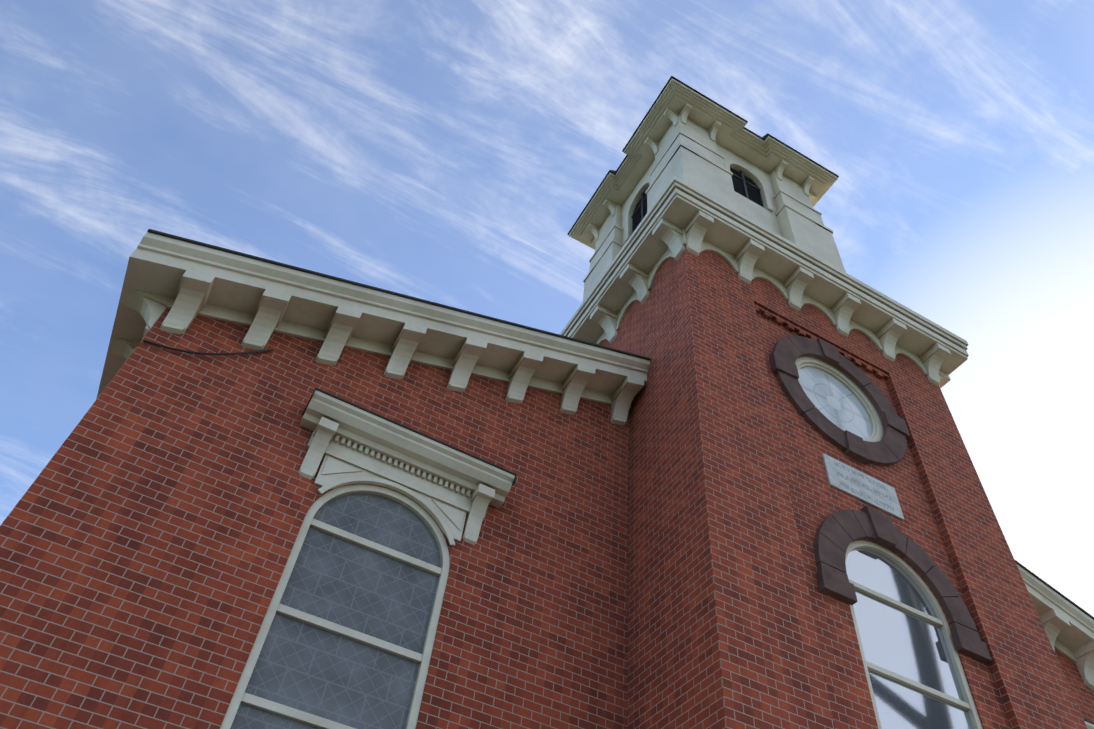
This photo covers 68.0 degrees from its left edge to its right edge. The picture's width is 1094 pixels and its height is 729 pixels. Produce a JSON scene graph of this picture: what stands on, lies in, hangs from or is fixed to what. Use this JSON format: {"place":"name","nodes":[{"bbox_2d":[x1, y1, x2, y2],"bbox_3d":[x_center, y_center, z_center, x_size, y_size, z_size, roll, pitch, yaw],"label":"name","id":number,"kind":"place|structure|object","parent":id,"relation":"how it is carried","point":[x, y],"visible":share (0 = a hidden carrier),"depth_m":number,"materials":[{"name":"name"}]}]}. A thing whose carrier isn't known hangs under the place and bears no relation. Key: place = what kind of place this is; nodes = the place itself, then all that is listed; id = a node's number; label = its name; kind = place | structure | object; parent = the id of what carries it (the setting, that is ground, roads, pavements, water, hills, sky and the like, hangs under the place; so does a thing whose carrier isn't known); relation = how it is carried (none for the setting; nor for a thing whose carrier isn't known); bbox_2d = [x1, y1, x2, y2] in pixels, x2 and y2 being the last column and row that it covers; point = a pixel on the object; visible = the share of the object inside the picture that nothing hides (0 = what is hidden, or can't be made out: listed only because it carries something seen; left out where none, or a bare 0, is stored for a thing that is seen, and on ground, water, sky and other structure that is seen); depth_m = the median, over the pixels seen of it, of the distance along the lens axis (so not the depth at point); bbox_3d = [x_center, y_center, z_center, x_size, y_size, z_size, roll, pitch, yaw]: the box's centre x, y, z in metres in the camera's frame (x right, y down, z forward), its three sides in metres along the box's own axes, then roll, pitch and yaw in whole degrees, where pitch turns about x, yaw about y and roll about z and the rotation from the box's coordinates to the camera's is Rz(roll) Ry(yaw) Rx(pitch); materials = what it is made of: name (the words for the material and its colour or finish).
{"place":"outdoors","nodes":[
{"label":"outdoors","id":0,"kind":"place"},
{"bbox_2d":[0,0,1093,616],"label":"sky","id":1,"kind":"structure","parent":0,"point":[445,152],"materials":[{"name":"blue"}]},
{"bbox_3d":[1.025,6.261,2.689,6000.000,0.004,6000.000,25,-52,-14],"label":"ground","id":2,"kind":"structure","parent":0,"visible":0},
{"bbox_2d":[0,245,1093,728],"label":"church brick walls","id":3,"kind":"structure","parent":2,"relation":"on","point":[650,563],"depth_m":8.33,"materials":[{"name":"red brick"}]},
{"bbox_2d":[96,288,171,398],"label":"cornice","id":4,"kind":"structure","parent":3,"relation":"on","point":[131,329],"depth_m":9.00,"materials":[{"name":"beige paint"}]},
{"bbox_2d":[143,340,272,354],"bbox_3d":[-3.573,-0.211,8.637,1.159,0.638,0.054,25,-52,-14],"label":"power cable","id":5,"kind":"object","parent":3,"relation":"attached to","point":[200,353],"visible":0.94,"depth_m":8.49,"materials":[{"name":"rubber"}]},
{"bbox_2d":[118,229,650,728],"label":"cornice and window","id":6,"kind":"structure","parent":3,"relation":"attached to","point":[346,635],"depth_m":8.57,"materials":[{"name":"beige paint"}]},
{"bbox_2d":[567,76,845,300],"bbox_3d":[3.550,-2.206,18.274,4.820,8.200,4.820,25,-52,-14],"label":"belfry","id":7,"kind":"object","parent":3,"relation":"on","point":[686,133],"visible":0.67,"depth_m":18.69,"materials":[{"name":"white paint"}]},
{"bbox_2d":[560,176,968,387],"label":"tower cornice","id":8,"kind":"structure","parent":3,"relation":"attached to","point":[679,216],"depth_m":13.20,"materials":[{"name":"white paint"}]},
{"bbox_2d":[769,336,991,728],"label":"tower window plaque","id":9,"kind":"object","parent":3,"relation":"attached to","point":[910,644],"visible":1,"depth_m":9.47,"materials":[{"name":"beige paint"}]},
{"bbox_2d":[1014,559,1093,728],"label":"cornice","id":10,"kind":"structure","parent":3,"relation":"attached to","point":[1068,624],"depth_m":12.81,"materials":[{"name":"beige paint"}]}
]}

